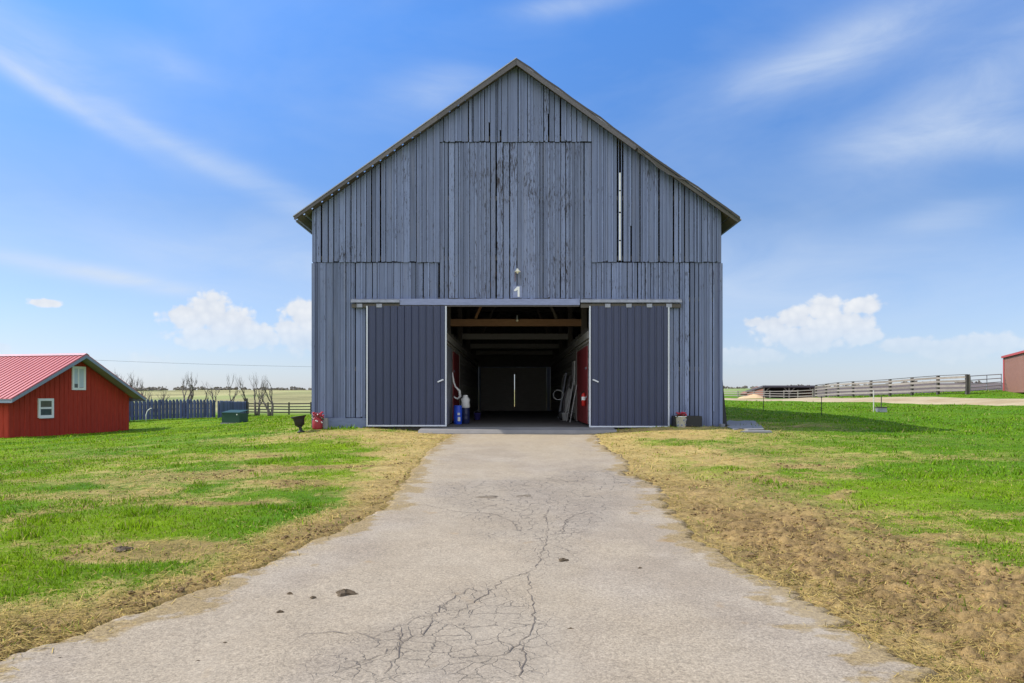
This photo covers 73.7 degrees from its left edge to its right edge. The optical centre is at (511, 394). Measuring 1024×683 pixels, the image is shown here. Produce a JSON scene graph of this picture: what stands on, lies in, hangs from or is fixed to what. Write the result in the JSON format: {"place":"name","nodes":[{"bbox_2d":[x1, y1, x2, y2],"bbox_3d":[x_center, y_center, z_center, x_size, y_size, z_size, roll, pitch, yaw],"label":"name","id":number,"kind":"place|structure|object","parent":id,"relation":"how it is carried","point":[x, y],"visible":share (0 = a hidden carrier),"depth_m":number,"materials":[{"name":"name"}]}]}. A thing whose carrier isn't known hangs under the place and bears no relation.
{"place":"outdoors","nodes":[
{"label":"outdoors","id":0,"kind":"place"},
{"bbox_2d":[102,360,303,366],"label":"overhead cable","id":1,"kind":"object","parent":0,"point":[213,364],"visible":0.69,"depth_m":66.34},
{"bbox_2d":[0,434,941,682],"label":"driveway","id":2,"kind":"structure","parent":0,"point":[443,572],"depth_m":4.75,"materials":[{"name":"concrete"}]},
{"bbox_2d":[336,589,357,596],"bbox_3d":[-1.239,1.465,5.117,0.154,0.039,0.135,0,0,-27],"label":"manure clump","id":3,"kind":"object","parent":2,"relation":"on","point":[342,592],"visible":1,"depth_m":5.08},
{"bbox_2d":[475,495,497,498],"bbox_3d":[-0.353,1.415,9.512,0.359,0.018,0.244,0,0,-6],"label":"manure clump","id":4,"kind":"object","parent":2,"relation":"on","point":[491,496],"visible":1,"depth_m":9.49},
{"bbox_2d":[0,383,1023,682],"bbox_3d":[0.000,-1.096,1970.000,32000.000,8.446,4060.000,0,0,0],"label":"ground","id":5,"kind":"structure","parent":0,"point":[984,591],"depth_m":8.90,"materials":[{"name":"green plant"}]},
{"bbox_2d":[0,353,145,437],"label":"outbuilding","id":6,"kind":"structure","parent":5,"relation":"on","point":[59,394],"depth_m":38.42,"materials":[{"name":"paint"}]},
{"bbox_2d":[38,398,53,418],"bbox_3d":[-25.318,0.727,37.120,0.095,1.073,0.960,0,0,12],"label":"window","id":7,"kind":"structure","parent":6,"relation":"in","point":[45,407],"depth_m":37.12,"materials":[{"name":"white paint"}]},
{"bbox_2d":[72,366,85,389],"bbox_3d":[-24.881,-0.962,39.236,0.065,1.350,0.934,0,0,12],"label":"window","id":8,"kind":"structure","parent":6,"relation":"in","point":[78,373],"depth_m":39.19,"materials":[{"name":"white paint"}]},
{"bbox_2d":[112,546,133,550],"bbox_3d":[-3.700,1.448,6.465,0.183,0.036,0.129,0,0,-3],"label":"manure clump","id":9,"kind":"object","parent":5,"relation":"on","point":[121,548],"visible":1,"depth_m":6.47,"materials":[{"name":"brown soil"}]},
{"bbox_2d":[116,372,138,415],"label":"bare tree","id":10,"kind":"object","parent":5,"relation":"on","point":[131,384],"visible":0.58,"depth_m":62.09,"materials":[{"name":"brown plant"}]},
{"bbox_2d":[132,379,143,401],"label":"bare tree","id":11,"kind":"object","parent":5,"relation":"on","point":[141,388],"visible":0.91,"depth_m":59.46,"materials":[{"name":"brown plant"}]},
{"bbox_2d":[145,388,168,401],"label":"bare tree","id":12,"kind":"object","parent":5,"relation":"on","point":[163,395],"visible":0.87,"depth_m":82.26,"materials":[{"name":"brown plant"}]},
{"bbox_2d":[129,398,247,420],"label":"picket fence","id":13,"kind":"object","parent":5,"relation":"on","point":[165,409],"visible":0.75,"depth_m":54.09,"materials":[{"name":"blue paint"}]},
{"bbox_2d":[181,372,196,402],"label":"bare tree","id":14,"kind":"object","parent":5,"relation":"on","point":[191,395],"visible":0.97,"depth_m":64.00,"materials":[{"name":"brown plant"}]},
{"bbox_2d":[203,383,219,415],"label":"bare tree","id":15,"kind":"object","parent":5,"relation":"on","point":[211,391],"visible":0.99,"depth_m":66.09,"materials":[{"name":"brown plant"}]},
{"bbox_2d":[228,375,239,400],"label":"bare tree","id":16,"kind":"object","parent":5,"relation":"on","point":[230,388],"visible":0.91,"depth_m":67.88,"materials":[{"name":"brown plant"}]},
{"bbox_2d":[220,410,248,423],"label":"utility cabinet","id":17,"kind":"object","parent":5,"relation":"on","point":[233,416],"visible":0.86,"depth_m":41.60,"materials":[{"name":"green metal"}]},
{"bbox_2d":[236,378,245,399],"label":"bare tree","id":18,"kind":"object","parent":5,"relation":"on","point":[243,394],"visible":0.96,"depth_m":73.73,"materials":[{"name":"brown plant"}]},
{"bbox_2d":[249,375,267,415],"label":"bare tree","id":19,"kind":"object","parent":5,"relation":"on","point":[256,413],"visible":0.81,"depth_m":69.97,"materials":[{"name":"brown plant"}]},
{"bbox_2d":[255,375,273,415],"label":"bare tree","id":20,"kind":"object","parent":5,"relation":"on","point":[272,405],"visible":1,"depth_m":67.92,"materials":[{"name":"brown plant"}]},
{"bbox_2d":[248,402,311,414],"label":"rail fence","id":21,"kind":"object","parent":5,"relation":"on","point":[289,406],"visible":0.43,"depth_m":72.97,"materials":[{"name":"grey wood"}]},
{"bbox_2d":[290,415,306,432],"bbox_3d":[-6.817,0.939,21.932,0.500,0.530,0.492,-9,0,0],"label":"urn","id":22,"kind":"object","parent":5,"relation":"on","point":[299,422],"visible":1,"depth_m":21.81,"materials":[{"name":"black metal"}]},
{"bbox_2d":[311,411,323,428],"bbox_3d":[-6.347,0.828,22.321,0.409,0.581,0.442,0,0,0],"label":"flower planter","id":23,"kind":"object","parent":5,"relation":"on","point":[317,420],"visible":1,"depth_m":22.19,"materials":[{"name":"red paint"}]},
{"bbox_2d":[323,418,327,428],"bbox_3d":[-6.116,0.938,22.440,0.140,0.360,0.120,0,0,0],"label":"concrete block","id":24,"kind":"object","parent":5,"relation":"on","point":[325,422],"visible":0.86,"depth_m":22.38,"materials":[{"name":"concrete"}]},
{"bbox_2d":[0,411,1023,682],"bbox_3d":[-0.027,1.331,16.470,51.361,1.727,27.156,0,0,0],"label":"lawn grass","id":25,"kind":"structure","parent":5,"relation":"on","point":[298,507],"depth_m":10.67,"materials":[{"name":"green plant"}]},
{"bbox_2d":[0,389,1023,441],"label":"meadow grass","id":26,"kind":"structure","parent":5,"relation":"on","point":[281,418],"depth_m":39.20,"materials":[{"name":"green plant"}]},
{"bbox_2d":[0,449,1023,682],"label":"soil clods","id":27,"kind":"object","parent":5,"relation":"on","point":[952,585],"visible":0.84,"depth_m":6.17,"materials":[{"name":"brown soil"}]},
{"bbox_2d":[293,57,741,434],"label":"barn","id":28,"kind":"structure","parent":5,"relation":"on","point":[438,229],"depth_m":22.74,"materials":[{"name":"grey paint"}]},
{"bbox_2d":[366,306,446,425],"bbox_3d":[-3.495,-0.955,22.632,2.656,3.990,0.135,0,0,0],"label":"sliding door","id":29,"kind":"structure","parent":28,"relation":"in","point":[406,346],"depth_m":22.64,"materials":[{"name":"grey metal"}]},
{"bbox_2d":[453,352,458,420],"bbox_3d":[-2.289,-0.350,28.147,0.058,2.700,2.894,0,0,0],"label":"stall door","id":30,"kind":"structure","parent":28,"relation":"in","point":[455,356],"depth_m":27.62,"materials":[{"name":"red paint"}]},
{"bbox_2d":[452,372,461,399],"bbox_3d":[-2.083,-0.333,25.719,0.363,1.040,0.137,0,0,0],"label":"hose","id":31,"kind":"object","parent":28,"relation":"hanging from","point":[459,391],"visible":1,"depth_m":25.68,"materials":[{"name":"white paint"}]},
{"bbox_2d":[454,405,461,423],"bbox_3d":[-1.980,0.726,24.997,0.319,0.688,0.326,0,0,0],"label":"drum","id":32,"kind":"object","parent":28,"relation":"on","point":[457,414],"visible":1,"depth_m":24.87,"materials":[{"name":"blue plastic"}]},
{"bbox_2d":[462,408,469,423],"bbox_3d":[-1.740,0.776,25.500,0.330,0.588,0.330,0,0,0],"label":"drum","id":33,"kind":"object","parent":28,"relation":"on","point":[465,415],"visible":0.85,"depth_m":25.36,"materials":[{"name":"blue plastic"}]},
{"bbox_2d":[461,395,469,407],"bbox_3d":[-1.740,0.245,25.500,0.355,0.500,0.341,0,0,0],"label":"jug","id":34,"kind":"object","parent":33,"relation":"on","point":[465,401],"visible":0.97,"depth_m":25.38,"materials":[{"name":"white plastic"}]},
{"bbox_2d":[474,411,480,419],"bbox_3d":[-1.500,0.868,29.500,0.318,0.405,0.318,0,0,0],"label":"bucket","id":35,"kind":"object","parent":28,"relation":"on","point":[476,416],"visible":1,"depth_m":29.39,"materials":[{"name":"plastic"}]},
{"bbox_2d":[481,368,514,410],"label":"rear door","id":36,"kind":"structure","parent":28,"relation":"in","point":[497,384],"depth_m":46.21,"materials":[{"name":"brown wood"}]},
{"bbox_2d":[513,286,521,297],"bbox_3d":[0.177,-3.434,22.719,0.300,0.400,0.032,0,0,0],"label":"number sign","id":37,"kind":"object","parent":28,"relation":"attached to","point":[517,291],"visible":1,"depth_m":22.71,"materials":[{"name":"white metal"}]},
{"bbox_2d":[515,368,546,410],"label":"rear door","id":38,"kind":"structure","parent":28,"relation":"in","point":[530,383],"depth_m":46.21,"materials":[{"name":"brown wood"}]},
{"bbox_2d":[558,373,566,412],"bbox_3d":[2.345,0.020,31.800,0.399,2.109,0.470,0,0,0],"label":"step ladder","id":39,"kind":"object","parent":28,"relation":"on","point":[560,405],"visible":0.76,"depth_m":31.62,"materials":[{"name":"metal"}]},
{"bbox_2d":[561,410,568,420],"bbox_3d":[2.250,0.858,28.750,0.339,0.425,0.339,0,0,0],"label":"bucket","id":40,"kind":"object","parent":28,"relation":"on","point":[563,414],"visible":0.79,"depth_m":28.64,"materials":[{"name":"white paint"}]},
{"bbox_2d":[558,375,571,419],"bbox_3d":[2.242,0.116,29.200,0.563,1.903,0.720,0,0,0],"label":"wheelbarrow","id":41,"kind":"object","parent":28,"relation":"on","point":[566,396],"visible":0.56,"depth_m":28.98,"materials":[{"name":"grey metal"}]},
{"bbox_2d":[563,383,572,420],"bbox_3d":[2.335,0.280,28.260,0.441,1.569,0.034,0,0,-17],"label":"tool handle","id":42,"kind":"object","parent":28,"relation":"on","point":[568,402],"visible":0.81,"depth_m":28.24,"materials":[{"name":"grey wood"}]},
{"bbox_2d":[566,375,574,420],"bbox_3d":[2.365,0.130,27.560,0.384,1.866,0.034,0,0,-20],"label":"tool handle","id":43,"kind":"object","parent":28,"relation":"on","point":[570,398],"visible":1,"depth_m":27.55,"materials":[{"name":"grey wood"}]},
{"bbox_2d":[572,361,574,385],"bbox_3d":[2.567,-0.900,28.450,0.045,1.000,0.900,0,0,0],"label":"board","id":44,"kind":"object","parent":28,"relation":"attached to","point":[573,368],"visible":0.79,"depth_m":28.26,"materials":[{"name":"grey wood"}]},
{"bbox_2d":[570,385,576,421],"bbox_3d":[2.395,0.330,26.660,0.328,1.467,0.034,0,0,-24],"label":"tool handle","id":45,"kind":"object","parent":28,"relation":"on","point":[573,403],"visible":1,"depth_m":26.64,"materials":[{"name":"grey wood"}]},
{"bbox_2d":[577,346,587,423],"bbox_3d":[2.589,-0.350,25.397,0.058,2.700,3.594,0,0,0],"label":"stall door","id":46,"kind":"structure","parent":28,"relation":"in","point":[582,355],"depth_m":25.04,"materials":[{"name":"red paint"}]},
{"bbox_2d":[580,390,585,405],"bbox_3d":[2.478,0.112,23.737,0.153,0.536,0.186,0,0,42],"label":"fire extinguisher","id":47,"kind":"object","parent":28,"relation":"attached to","point":[583,399],"visible":1,"depth_m":23.69,"materials":[{"name":"red metal"}]},
{"bbox_2d":[589,306,669,426],"bbox_3d":[3.885,-0.940,22.632,2.656,4.020,0.135,0,0,0],"label":"sliding door","id":48,"kind":"structure","parent":28,"relation":"in","point":[629,348],"depth_m":22.64,"materials":[{"name":"grey metal"}]},
{"bbox_2d":[134,380,981,390],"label":"hedgerow","id":49,"kind":"object","parent":5,"relation":"on","point":[245,388],"visible":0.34,"depth_m":299.98,"materials":[{"name":"green plant"}]},
{"bbox_2d":[675,412,686,426],"bbox_3d":[5.512,0.799,22.268,0.375,0.506,0.392,0,0,20],"label":"flower bucket","id":50,"kind":"object","parent":5,"relation":"on","point":[681,417],"visible":1,"depth_m":22.14,"materials":[{"name":"white paint"}]},
{"bbox_2d":[672,416,701,426],"bbox_3d":[5.750,0.866,22.490,0.900,0.360,0.420,0,0,0],"label":"trough","id":51,"kind":"object","parent":5,"relation":"on","point":[696,421],"visible":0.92,"depth_m":22.29,"materials":[{"name":"black metal"}]},
{"bbox_2d":[727,420,763,429],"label":"concrete slab","id":52,"kind":"structure","parent":5,"relation":"on","point":[743,425],"depth_m":22.73,"materials":[{"name":"grey concrete"}]},
{"bbox_2d":[739,394,762,397],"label":"sand pile","id":53,"kind":"object","parent":5,"relation":"on","point":[754,396],"visible":0.92,"depth_m":79.42,"materials":[{"name":"beige sand"}]},
{"bbox_2d":[740,430,771,432],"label":"concrete slab","id":54,"kind":"structure","parent":5,"relation":"on","point":[756,431],"depth_m":20.41,"materials":[{"name":"grey concrete"}]},
{"bbox_2d":[724,389,813,397],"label":"corner fence","id":55,"kind":"object","parent":5,"relation":"on","point":[783,393],"visible":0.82,"depth_m":87.94,"materials":[{"name":"grey wood"}]},
{"bbox_2d":[746,385,817,397],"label":"open shelter","id":56,"kind":"object","parent":5,"relation":"on","point":[790,388],"visible":0.65,"depth_m":106.47,"materials":[{"name":"black wood"}]},
{"bbox_2d":[724,397,1023,405],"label":"gravel lane","id":57,"kind":"structure","parent":5,"relation":"on","point":[964,401],"depth_m":44.95,"materials":[{"name":"beige gravel"}]},
{"bbox_2d":[873,390,887,411],"bbox_3d":[16.504,0.288,30.610,0.503,0.985,0.280,0,0,0],"label":"feeder stand","id":58,"kind":"object","parent":5,"relation":"on","point":[881,409],"visible":0.9,"depth_m":30.49,"materials":[{"name":"metal"}]},
{"bbox_2d":[815,374,968,396],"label":"board fence","id":59,"kind":"object","parent":5,"relation":"on","point":[912,386],"visible":0.94,"depth_m":53.45,"materials":[{"name":"grey wood"}]},
{"bbox_2d":[968,374,1001,393],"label":"field gate","id":60,"kind":"structure","parent":5,"relation":"on","point":[970,387],"depth_m":47.25,"materials":[{"name":"metal"}]},
{"bbox_2d":[1001,350,1023,391],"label":"metal shed","id":61,"kind":"structure","parent":5,"relation":"on","point":[1013,372],"depth_m":45.79,"materials":[{"name":"red metal"}]},
{"bbox_2d":[0,0,1023,389],"label":"sky","id":62,"kind":"structure","parent":0,"point":[158,158],"materials":[{"name":"blue"}]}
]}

